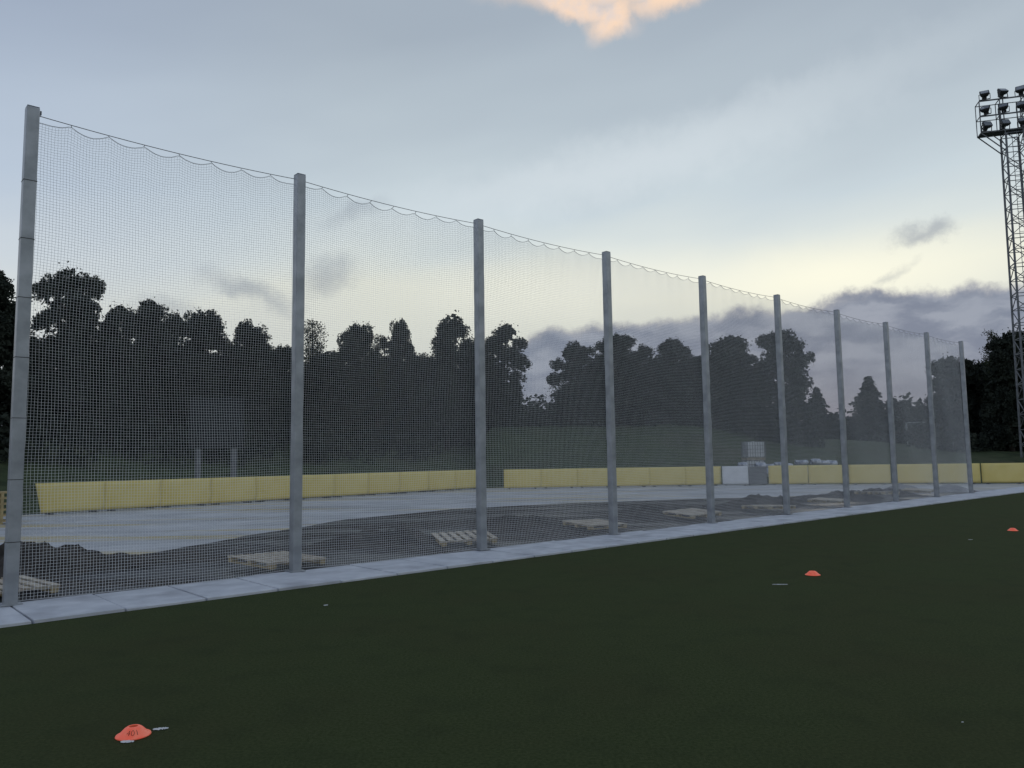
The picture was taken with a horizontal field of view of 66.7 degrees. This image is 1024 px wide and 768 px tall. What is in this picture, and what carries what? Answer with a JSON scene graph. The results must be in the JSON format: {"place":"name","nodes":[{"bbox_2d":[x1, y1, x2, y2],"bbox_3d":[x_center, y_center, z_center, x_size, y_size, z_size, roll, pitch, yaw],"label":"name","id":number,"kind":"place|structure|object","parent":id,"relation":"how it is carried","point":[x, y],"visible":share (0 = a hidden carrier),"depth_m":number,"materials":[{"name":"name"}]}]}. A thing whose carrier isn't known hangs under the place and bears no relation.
{"place":"outdoors","nodes":[
{"label":"outdoors","id":0,"kind":"place"},
{"bbox_2d":[0,487,978,602],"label":"bare soil","id":1,"kind":"structure","parent":0,"point":[105,566],"depth_m":14.86,"materials":[{"name":"soil"}]},
{"bbox_2d":[0,575,60,595],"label":"wooden pallet","id":2,"kind":"object","parent":1,"relation":"on","point":[30,585],"visible":0.58,"depth_m":9.88,"materials":[{"name":"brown wood"}]},
{"bbox_2d":[227,551,325,569],"bbox_3d":[-3.657,2.741,12.133,1.000,0.098,1.100,-1,-7,34],"label":"wooden pallet","id":3,"kind":"object","parent":1,"relation":"on","point":[319,559],"visible":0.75,"depth_m":11.96,"materials":[{"name":"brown wood"}]},
{"bbox_2d":[431,530,497,546],"bbox_3d":[-0.929,2.964,14.992,1.100,0.098,1.000,0,-1,-16],"label":"wooden pallet","id":4,"kind":"object","parent":1,"relation":"on","point":[457,534],"visible":0.63,"depth_m":14.81,"materials":[{"name":"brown wood"}]},
{"bbox_2d":[563,519,626,529],"bbox_3d":[1.855,3.153,17.501,1.000,0.098,1.100,3,-5,-29],"label":"wooden pallet","id":5,"kind":"object","parent":1,"relation":"on","point":[597,523],"visible":0.66,"depth_m":17.27,"materials":[{"name":"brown wood"}]},
{"bbox_2d":[662,508,721,518],"bbox_3d":[4.593,3.295,19.836,1.100,0.098,1.000,1,-3,-35],"label":"wooden pallet","id":6,"kind":"object","parent":1,"relation":"on","point":[693,513],"visible":0.65,"depth_m":19.70,"materials":[{"name":"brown wood"}]},
{"bbox_2d":[741,505,795,508],"bbox_3d":[7.296,3.497,22.137,1.000,0.098,1.100,4,-9,-30],"label":"wooden pallet","id":7,"kind":"object","parent":1,"relation":"on","point":[771,506],"visible":0.74,"depth_m":21.89,"materials":[{"name":"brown wood"}]},
{"bbox_2d":[807,498,843,503],"bbox_3d":[10.006,3.681,24.575,1.000,0.098,1.100,-3,-6,37],"label":"wooden pallet","id":8,"kind":"object","parent":1,"relation":"on","point":[829,500],"visible":0.59,"depth_m":24.36,"materials":[{"name":"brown wood"}]},
{"bbox_2d":[854,491,899,493],"bbox_3d":[12.640,3.775,26.960,1.000,0.098,1.100,6,-10,-35],"label":"wooden pallet","id":9,"kind":"object","parent":1,"relation":"on","point":[873,492],"visible":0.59,"depth_m":26.89,"materials":[{"name":"brown wood"}]},
{"bbox_2d":[902,488,932,492],"bbox_3d":[15.350,4.025,29.390,1.000,0.098,1.100,-3,-5,37],"label":"wooden pallet","id":10,"kind":"object","parent":1,"relation":"on","point":[915,489],"visible":0.48,"depth_m":29.24,"materials":[{"name":"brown wood"}]},
{"bbox_2d":[0,492,1023,767],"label":"turf field","id":11,"kind":"structure","parent":0,"point":[890,638],"depth_m":6.22,"materials":[{"name":"plant"}]},
{"bbox_2d":[115,724,150,740],"bbox_3d":[-2.290,2.096,4.706,0.200,0.054,0.200,2,-6,-25],"label":"marker cone","id":12,"kind":"object","parent":11,"relation":"on","point":[134,732],"visible":1,"depth_m":4.66,"materials":[{"name":"orange plastic"}]},
{"bbox_2d":[805,571,819,575],"bbox_3d":[4.077,2.561,10.549,0.200,0.054,0.200,1,-6,-17],"label":"marker cone","id":13,"kind":"object","parent":11,"relation":"on","point":[812,573],"visible":1,"depth_m":10.50,"materials":[{"name":"orange plastic"}]},
{"bbox_2d":[0,424,1023,514],"bbox_3d":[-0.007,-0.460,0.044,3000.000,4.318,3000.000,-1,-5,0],"label":"ground","id":14,"kind":"structure","parent":0,"point":[508,437],"depth_m":51.21,"materials":[{"name":"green plant"}]},
{"bbox_2d":[0,270,40,426],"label":"pine tree","id":15,"kind":"object","parent":14,"relation":"on","point":[7,318],"visible":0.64,"depth_m":37.82,"materials":[{"name":"green plant"}]},
{"bbox_2d":[1,335,58,426],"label":"pine tree","id":16,"kind":"object","parent":14,"relation":"on","point":[43,363],"visible":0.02,"depth_m":42.23,"materials":[{"name":"green plant"}]},
{"bbox_2d":[27,261,123,436],"bbox_3d":[-22.689,-1.514,40.352,5.000,9.710,4.433,4,-8,-44],"label":"pine tree","id":17,"kind":"object","parent":14,"relation":"on","point":[80,382],"visible":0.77,"depth_m":39.58,"materials":[{"name":"green plant"}]},
{"bbox_2d":[82,301,146,437],"bbox_3d":[-21.490,-0.577,41.706,3.389,7.980,3.015,0,-5,-8],"label":"pine tree","id":18,"kind":"object","parent":14,"relation":"on","point":[122,410],"visible":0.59,"depth_m":41.54,"materials":[{"name":"green plant"}]},
{"bbox_2d":[105,297,194,434],"bbox_3d":[-21.101,-0.835,45.115,4.896,8.589,5.312,4,-8,-44],"label":"pine tree","id":19,"kind":"object","parent":14,"relation":"on","point":[159,337],"visible":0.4,"depth_m":44.37,"materials":[{"name":"green plant"}]},
{"bbox_2d":[133,341,220,431],"bbox_3d":[-19.323,0.493,45.406,5.155,5.980,6.493,0,-5,-6],"label":"pine tree","id":20,"kind":"object","parent":14,"relation":"on","point":[201,389],"visible":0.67,"depth_m":44.27,"materials":[{"name":"green plant"}]},
{"bbox_2d":[179,307,246,397],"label":"pine tree","id":21,"kind":"object","parent":14,"relation":"on","point":[203,342],"visible":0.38,"depth_m":47.84,"materials":[{"name":"green plant"}]},
{"bbox_2d":[188,397,244,477],"bbox_3d":[-13.253,2.858,34.886,2.310,4.517,0.260,1,-6,-20],"label":"scoreboard","id":22,"kind":"object","parent":14,"relation":"on","point":[233,419],"visible":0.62,"depth_m":34.89,"materials":[{"name":"metal"}]},
{"bbox_2d":[210,319,290,431],"bbox_3d":[-17.190,-0.205,50.065,5.643,8.124,4.988,-1,-5,6],"label":"pine tree","id":23,"kind":"object","parent":14,"relation":"on","point":[254,332],"visible":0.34,"depth_m":49.50,"materials":[{"name":"green plant"}]},
{"bbox_2d":[214,350,290,440],"bbox_3d":[-16.380,0.761,48.660,5.541,6.081,6.250,2,-6,-24],"label":"pine tree","id":24,"kind":"object","parent":14,"relation":"on","point":[263,400],"visible":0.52,"depth_m":47.87,"materials":[{"name":"green plant"}]},
{"bbox_2d":[266,344,307,437],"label":"pine tree","id":25,"kind":"object","parent":14,"relation":"on","point":[284,349],"visible":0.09,"depth_m":51.95,"materials":[{"name":"green plant"}]},
{"bbox_2d":[303,319,328,388],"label":"birch tree","id":26,"kind":"object","parent":14,"relation":"on","point":[316,348],"visible":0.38,"depth_m":55.32,"materials":[{"name":"green plant"}]},
{"bbox_2d":[303,350,361,436],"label":"pine tree","id":27,"kind":"object","parent":14,"relation":"on","point":[338,402],"visible":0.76,"depth_m":53.24,"materials":[{"name":"green plant"}]},
{"bbox_2d":[329,321,386,435],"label":"pine tree","id":28,"kind":"object","parent":14,"relation":"on","point":[358,374],"visible":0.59,"depth_m":55.94,"materials":[{"name":"green plant"}]},
{"bbox_2d":[363,334,391,428],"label":"birch tree","id":29,"kind":"object","parent":14,"relation":"on","point":[377,346],"visible":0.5,"depth_m":57.15,"materials":[{"name":"green plant"}]},
{"bbox_2d":[373,317,425,434],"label":"pine tree","id":30,"kind":"object","parent":14,"relation":"on","point":[398,418],"visible":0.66,"depth_m":57.58,"materials":[{"name":"green plant"}]},
{"bbox_2d":[387,352,459,439],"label":"pine tree","id":31,"kind":"object","parent":14,"relation":"on","point":[424,378],"visible":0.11,"depth_m":59.51,"materials":[{"name":"green plant"}]},
{"bbox_2d":[415,310,488,449],"bbox_3d":[-4.555,-0.051,58.695,5.541,11.049,6.250,0,-5,-5],"label":"pine tree","id":32,"kind":"object","parent":14,"relation":"on","point":[436,420],"visible":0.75,"depth_m":57.32,"materials":[{"name":"green plant"}]},
{"bbox_2d":[454,352,493,443],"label":"pine tree","id":33,"kind":"object","parent":14,"relation":"on","point":[470,363],"visible":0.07,"depth_m":60.26,"materials":[{"name":"green plant"}]},
{"bbox_2d":[31,384,936,436],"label":"distant woods","id":34,"kind":"object","parent":14,"relation":"on","point":[534,404],"depth_m":108.75,"materials":[{"name":"green plant"}]},
{"bbox_2d":[474,321,532,422],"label":"pine tree","id":35,"kind":"object","parent":14,"relation":"on","point":[508,403],"visible":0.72,"depth_m":59.72,"materials":[{"name":"green plant"}]},
{"bbox_2d":[0,400,1023,466],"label":"undergrowth","id":36,"kind":"object","parent":14,"relation":"on","point":[977,444],"visible":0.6,"depth_m":48.55,"materials":[{"name":"green plant"}]},
{"bbox_2d":[543,341,605,423],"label":"pine tree","id":37,"kind":"object","parent":14,"relation":"on","point":[574,388],"visible":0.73,"depth_m":59.41,"materials":[{"name":"green plant"}]},
{"bbox_2d":[562,368,623,413],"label":"pine tree","id":38,"kind":"object","parent":14,"relation":"on","point":[583,378],"visible":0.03,"depth_m":61.88,"materials":[{"name":"green plant"}]},
{"bbox_2d":[583,332,652,425],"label":"pine tree","id":39,"kind":"object","parent":14,"relation":"on","point":[600,387],"visible":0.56,"depth_m":59.46,"materials":[{"name":"green plant"}]},
{"bbox_2d":[624,343,666,413],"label":"pine tree","id":40,"kind":"object","parent":14,"relation":"on","point":[643,352],"visible":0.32,"depth_m":61.68,"materials":[{"name":"green plant"}]},
{"bbox_2d":[651,338,702,422],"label":"pine tree","id":41,"kind":"object","parent":14,"relation":"on","point":[670,391],"visible":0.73,"depth_m":59.35,"materials":[{"name":"green plant"}]},
{"bbox_2d":[687,355,712,425],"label":"pine tree","id":42,"kind":"object","parent":14,"relation":"on","point":[698,357],"depth_m":62.41,"materials":[{"name":"green plant"}]},
{"bbox_2d":[692,333,757,423],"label":"pine tree","id":43,"kind":"object","parent":14,"relation":"on","point":[727,370],"visible":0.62,"depth_m":59.16,"materials":[{"name":"green plant"}]},
{"bbox_2d":[716,355,774,418],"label":"pine tree","id":44,"kind":"object","parent":14,"relation":"on","point":[752,368],"visible":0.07,"depth_m":60.08,"materials":[{"name":"green plant"}]},
{"bbox_2d":[741,460,763,465],"bbox_3d":[14.576,5.150,47.004,1.120,1.120,1.120,-1,-5,0],"label":"water tank","id":45,"kind":"object","parent":14,"relation":"on","point":[752,462],"visible":0.24,"depth_m":46.54,"materials":[{"name":"plastic"}]},
{"bbox_2d":[741,441,765,459],"bbox_3d":[14.610,4.035,47.110,1.120,1.120,1.120,-1,-5,-3],"label":"water tank","id":46,"kind":"object","parent":45,"relation":"on","point":[755,450],"visible":0.77,"depth_m":46.61,"materials":[{"name":"plastic"}]},
{"bbox_2d":[739,328,821,436],"bbox_3d":[19.993,0.205,58.115,6.077,8.932,6.071,1,-6,-15],"label":"pine tree","id":47,"kind":"object","parent":14,"relation":"on","point":[758,403],"visible":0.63,"depth_m":57.35,"materials":[{"name":"green plant"}]},
{"bbox_2d":[800,387,839,438],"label":"spruce tree","id":48,"kind":"object","parent":14,"relation":"on","point":[819,394],"visible":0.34,"depth_m":74.34,"materials":[{"name":"green plant"}]},
{"bbox_2d":[831,376,907,441],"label":"spruce tree","id":49,"kind":"object","parent":14,"relation":"on","point":[871,407],"visible":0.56,"depth_m":71.43,"materials":[{"name":"green plant"}]},
{"bbox_2d":[886,398,923,441],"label":"pine tree","id":50,"kind":"object","parent":14,"relation":"on","point":[896,413],"visible":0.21,"depth_m":84.33,"materials":[{"name":"green plant"}]},
{"bbox_2d":[913,352,984,444],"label":"pine tree","id":51,"kind":"object","parent":14,"relation":"on","point":[973,413],"visible":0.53,"depth_m":61.31,"materials":[{"name":"green plant"}]},
{"bbox_2d":[937,367,992,445],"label":"pine tree","id":52,"kind":"object","parent":14,"relation":"on","point":[971,388],"visible":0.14,"depth_m":62.83,"materials":[{"name":"green plant"}]},
{"bbox_2d":[968,356,994,403],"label":"pine tree","id":53,"kind":"object","parent":14,"relation":"on","point":[978,365],"visible":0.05,"depth_m":66.19,"materials":[{"name":"green plant"}]},
{"bbox_2d":[977,329,999,405],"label":"birch tree","id":54,"kind":"object","parent":14,"relation":"on","point":[986,359],"visible":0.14,"depth_m":61.56,"materials":[{"name":"green plant"}]},
{"bbox_2d":[975,85,1023,457],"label":"light mast","id":55,"kind":"object","parent":14,"relation":"on","point":[1004,122],"visible":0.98,"depth_m":53.43,"materials":[{"name":"metal"}]},
{"bbox_2d":[975,327,1023,451],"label":"pine tree","id":56,"kind":"object","parent":14,"relation":"on","point":[994,424],"visible":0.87,"depth_m":56.46,"materials":[{"name":"green plant"}]},
{"bbox_2d":[975,328,1023,447],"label":"pine tree","id":57,"kind":"object","parent":14,"relation":"on","point":[980,389],"visible":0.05,"depth_m":61.08,"materials":[{"name":"green plant"}]},
{"bbox_2d":[0,483,1023,554],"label":"rink asphalt","id":58,"kind":"structure","parent":0,"point":[102,528],"depth_m":25.76,"materials":[{"name":"asphalt"}]},
{"bbox_2d":[0,491,6,524],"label":"plank stack","id":59,"kind":"object","parent":58,"relation":"on","point":[2,504],"visible":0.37,"depth_m":21.93,"materials":[{"name":"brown wood"}]},
{"bbox_2d":[35,481,105,514],"bbox_3d":[-15.050,3.868,26.449,0.600,1.045,2.200,-5,-7,38],"label":"rink board","id":60,"kind":"object","parent":58,"relation":"on","point":[76,497],"visible":0.84,"depth_m":26.32,"materials":[{"name":"plastic"}]},
{"bbox_2d":[105,480,160,510],"bbox_3d":[-13.744,4.006,28.084,0.600,1.045,2.000,-6,-7,38],"label":"rink board","id":61,"kind":"object","parent":58,"relation":"on","point":[112,497],"visible":0.84,"depth_m":27.93,"materials":[{"name":"plastic"}]},
{"bbox_2d":[161,478,210,507],"bbox_3d":[-12.487,4.135,29.643,0.600,1.045,2.000,-5,-7,38],"label":"rink board","id":62,"kind":"object","parent":58,"relation":"on","point":[174,493],"visible":0.84,"depth_m":29.51,"materials":[{"name":"plastic"}]},
{"bbox_2d":[211,477,255,504],"bbox_3d":[-11.239,4.268,31.209,0.600,1.045,2.000,-6,-7,38],"label":"rink board","id":63,"kind":"object","parent":58,"relation":"on","point":[231,492],"visible":0.87,"depth_m":31.07,"materials":[{"name":"plastic"}]},
{"bbox_2d":[255,476,289,501],"bbox_3d":[-9.992,4.397,32.757,0.600,1.045,2.000,-6,-7,38],"label":"rink board","id":64,"kind":"object","parent":58,"relation":"on","point":[268,492],"visible":0.67,"depth_m":32.47,"materials":[{"name":"plastic"}]},
{"bbox_2d":[302,474,334,499],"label":"rink board","id":65,"kind":"object","parent":58,"relation":"on","point":[310,482],"visible":0.66,"depth_m":34.31,"materials":[{"name":"plastic"}]},
{"bbox_2d":[332,473,368,496],"bbox_3d":[-7.494,4.656,35.863,0.600,1.045,2.000,-5,-7,38],"label":"rink board","id":66,"kind":"object","parent":58,"relation":"on","point":[359,487],"visible":0.82,"depth_m":35.80,"materials":[{"name":"plastic"}]},
{"bbox_2d":[366,472,399,494],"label":"rink board","id":67,"kind":"object","parent":58,"relation":"on","point":[383,486],"visible":0.84,"depth_m":37.28,"materials":[{"name":"plastic"}]},
{"bbox_2d":[397,471,428,492],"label":"rink board","id":68,"kind":"object","parent":58,"relation":"on","point":[409,486],"visible":0.81,"depth_m":38.85,"materials":[{"name":"plastic"}]},
{"bbox_2d":[427,470,455,491],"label":"rink board","id":69,"kind":"object","parent":58,"relation":"on","point":[439,486],"visible":0.79,"depth_m":40.42,"materials":[{"name":"plastic"}]},
{"bbox_2d":[454,470,475,489],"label":"rink board","id":70,"kind":"object","parent":58,"relation":"on","point":[461,483],"visible":0.6,"depth_m":41.76,"materials":[{"name":"plastic"}]},
{"bbox_2d":[504,469,540,488],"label":"rink board","id":71,"kind":"object","parent":58,"relation":"on","point":[527,478],"visible":0.79,"depth_m":41.63,"materials":[{"name":"plastic"}]},
{"bbox_2d":[541,468,576,488],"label":"rink board","id":72,"kind":"object","parent":58,"relation":"on","point":[549,476],"visible":0.79,"depth_m":41.76,"materials":[{"name":"plastic"}]},
{"bbox_2d":[577,468,607,487],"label":"rink board","id":73,"kind":"object","parent":58,"relation":"on","point":[581,473],"visible":0.68,"depth_m":41.88,"materials":[{"name":"plastic"}]},
{"bbox_2d":[616,467,649,486],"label":"rink board","id":74,"kind":"object","parent":58,"relation":"on","point":[635,476],"visible":0.73,"depth_m":42.02,"materials":[{"name":"plastic"}]},
{"bbox_2d":[649,467,684,486],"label":"rink board","id":75,"kind":"object","parent":58,"relation":"on","point":[678,473],"visible":0.88,"depth_m":42.15,"materials":[{"name":"plastic"}]},
{"bbox_2d":[685,466,721,485],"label":"rink board","id":76,"kind":"object","parent":58,"relation":"on","point":[695,473],"visible":0.65,"depth_m":42.27,"materials":[{"name":"plastic"}]},
{"bbox_2d":[722,466,748,485],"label":"rink board","id":77,"kind":"object","parent":58,"relation":"on","point":[739,475],"visible":0.84,"depth_m":42.07,"materials":[{"name":"plastic"}]},
{"bbox_2d":[747,467,766,484],"bbox_3d":[13.374,5.035,42.596,1.060,1.000,0.760,-1,-5,6],"label":"storage box","id":78,"kind":"object","parent":58,"relation":"on","point":[755,475],"visible":0.72,"depth_m":42.24,"materials":[{"name":"plastic"}]},
{"bbox_2d":[768,465,807,484],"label":"rink board","id":79,"kind":"object","parent":58,"relation":"on","point":[790,475],"visible":0.58,"depth_m":41.76,"materials":[{"name":"plastic"}]},
{"bbox_2d":[808,465,848,484],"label":"rink board","id":80,"kind":"object","parent":58,"relation":"on","point":[833,473],"visible":0.6,"depth_m":41.36,"materials":[{"name":"plastic"}]},
{"bbox_2d":[849,464,890,484],"bbox_3d":[18.822,4.765,40.982,2.000,1.045,0.600,-2,-6,14],"label":"rink board","id":81,"kind":"object","parent":58,"relation":"on","point":[859,471],"visible":0.76,"depth_m":40.82,"materials":[{"name":"plastic"}]},
{"bbox_2d":[885,484,931,493],"bbox_3d":[15.652,4.226,31.382,4.880,0.427,2.091,3,-7,-34],"label":"gravel pile","id":82,"kind":"object","parent":58,"relation":"on","point":[905,486],"visible":0.24,"depth_m":30.91,"materials":[{"name":"gravel"}]},
{"bbox_2d":[897,464,932,483],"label":"rink board","id":83,"kind":"object","parent":58,"relation":"on","point":[904,473],"visible":0.54,"depth_m":40.28,"materials":[{"name":"plastic"}]},
{"bbox_2d":[939,484,976,492],"bbox_3d":[18.068,4.295,32.062,3.416,0.341,1.673,1,-6,-17],"label":"gravel pile","id":84,"kind":"object","parent":58,"relation":"on","point":[948,488],"visible":0.45,"depth_m":31.64,"materials":[{"name":"gravel"}]},
{"bbox_2d":[938,463,980,483],"bbox_3d":[22.898,4.610,39.978,2.000,1.045,0.600,-2,-5,13],"label":"rink board","id":85,"kind":"object","parent":58,"relation":"on","point":[976,472],"visible":0.6,"depth_m":39.82,"materials":[{"name":"plastic"}]},
{"bbox_2d":[981,463,1023,483],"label":"rink board","id":86,"kind":"object","parent":58,"relation":"on","point":[1000,472],"visible":1,"depth_m":39.37,"materials":[{"name":"plastic"}]},
{"bbox_2d":[0,487,1023,627],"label":"pavement","id":87,"kind":"structure","parent":0,"point":[45,610],"depth_m":11.45,"materials":[{"name":"concrete"}]},
{"bbox_2d":[0,104,41,606],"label":"fence post","id":88,"kind":"object","parent":87,"relation":"on","point":[21,357],"visible":1,"depth_m":9.21,"materials":[{"name":"metal"}]},
{"bbox_2d":[40,116,957,342],"bbox_3d":[5.914,-2.470,20.288,31.960,0.060,0.010,4,-7,-42],"label":"support cable","id":89,"kind":"object","parent":88,"relation":"attached to","point":[413,210],"visible":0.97,"depth_m":12.97,"materials":[{"name":"silver metal"}]},
{"bbox_2d":[285,173,305,572],"bbox_3d":[-3.210,-0.235,11.645,0.220,5.969,0.220,4,-7,-42],"label":"fence post","id":90,"kind":"object","parent":87,"relation":"on","point":[296,454],"visible":1,"depth_m":11.58,"materials":[{"name":"metal"}]},
{"bbox_2d":[473,218,490,550],"bbox_3d":[-0.575,-0.047,14.017,0.220,5.969,0.220,4,-7,-42],"label":"fence post","id":91,"kind":"object","parent":87,"relation":"on","point":[480,422],"visible":1,"depth_m":13.96,"materials":[{"name":"metal"}]},
{"bbox_2d":[18,123,968,600],"bbox_3d":[5.985,0.457,19.968,31.857,5.900,0.180,4,-7,-42],"label":"safety net","id":92,"kind":"object","parent":91,"relation":"attached to","point":[346,313],"visible":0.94,"depth_m":13.32,"materials":[{"name":"white"}]},
{"bbox_2d":[602,251,620,534],"bbox_3d":[2.060,0.141,16.390,0.220,5.969,0.220,4,-7,-42],"label":"fence post","id":93,"kind":"object","parent":87,"relation":"on","point":[609,396],"visible":1,"depth_m":16.33,"materials":[{"name":"metal"}]},
{"bbox_2d":[698,275,717,522],"bbox_3d":[4.696,0.329,18.762,0.220,5.969,0.220,4,-7,-42],"label":"fence post","id":94,"kind":"object","parent":87,"relation":"on","point":[706,402],"visible":1,"depth_m":18.70,"materials":[{"name":"metal"}]},
{"bbox_2d":[773,294,792,514],"bbox_3d":[7.331,0.518,21.135,0.220,5.969,0.220,4,-7,-42],"label":"fence post","id":95,"kind":"object","parent":87,"relation":"on","point":[781,406],"visible":1,"depth_m":21.08,"materials":[{"name":"metal"}]},
{"bbox_2d":[833,309,850,506],"bbox_3d":[9.966,0.706,23.508,0.220,5.969,0.220,4,-7,-42],"label":"fence post","id":96,"kind":"object","parent":87,"relation":"on","point":[842,418],"visible":1,"depth_m":23.45,"materials":[{"name":"metal"}]},
{"bbox_2d":[883,322,899,501],"bbox_3d":[12.601,0.894,25.880,0.220,5.969,0.220,4,-7,-42],"label":"fence post","id":97,"kind":"object","parent":87,"relation":"on","point":[890,413],"visible":1,"depth_m":25.82,"materials":[{"name":"metal"}]},
{"bbox_2d":[924,332,940,496],"bbox_3d":[15.237,1.082,28.253,0.220,5.969,0.220,4,-7,-42],"label":"fence post","id":98,"kind":"object","parent":87,"relation":"on","point":[931,415],"visible":1,"depth_m":28.20,"materials":[{"name":"metal"}]},
{"bbox_2d":[958,341,974,492],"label":"fence post","id":99,"kind":"object","parent":87,"relation":"on","point":[966,417],"visible":1,"depth_m":30.57,"materials":[{"name":"metal"}]},
{"bbox_2d":[0,0,1023,425],"label":"sky","id":100,"kind":"structure","parent":0,"point":[828,155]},
{"bbox_3d":[14.564,5.260,46.162,0.825,0.394,0.552,0,-4,-3],"label":"rolled tarp","id":101,"kind":"object","parent":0,"visible":0},
{"bbox_2d":[755,462,765,466],"bbox_3d":[14.735,4.810,46.145,0.600,0.334,0.503,-3,-4,2],"label":"rolled tarp","id":102,"kind":"object","parent":101,"relation":"on","point":[761,465],"visible":0.52,"depth_m":45.95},
{"bbox_3d":[17.224,5.109,45.838,0.600,0.501,0.754,-3,-6,-6],"label":"rolled tarp","id":103,"kind":"object","parent":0,"visible":0},
{"bbox_2d":[794,460,808,464],"bbox_3d":[17.195,4.647,46.198,0.750,0.295,0.432,-2,-6,-6],"label":"rolled tarp","id":104,"kind":"object","parent":103,"relation":"on","point":[804,461],"visible":0.71,"depth_m":46.05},
{"bbox_3d":[18.229,5.063,45.783,0.525,0.540,0.789,0,-4,-11],"label":"rolled tarp","id":105,"kind":"object","parent":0,"visible":0},
{"bbox_2d":[817,460,829,464],"bbox_3d":[18.241,4.623,45.755,0.825,0.262,0.368,0,-6,6],"label":"rolled tarp","id":106,"kind":"object","parent":105,"relation":"on","point":[824,463],"visible":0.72,"depth_m":45.60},
{"bbox_2d":[810,459,820,464],"bbox_3d":[17.882,4.579,45.831,0.525,0.360,0.526,0,-4,2],"label":"rolled tarp","id":107,"kind":"object","parent":106,"relation":"on","point":[816,460],"visible":0.69,"depth_m":45.64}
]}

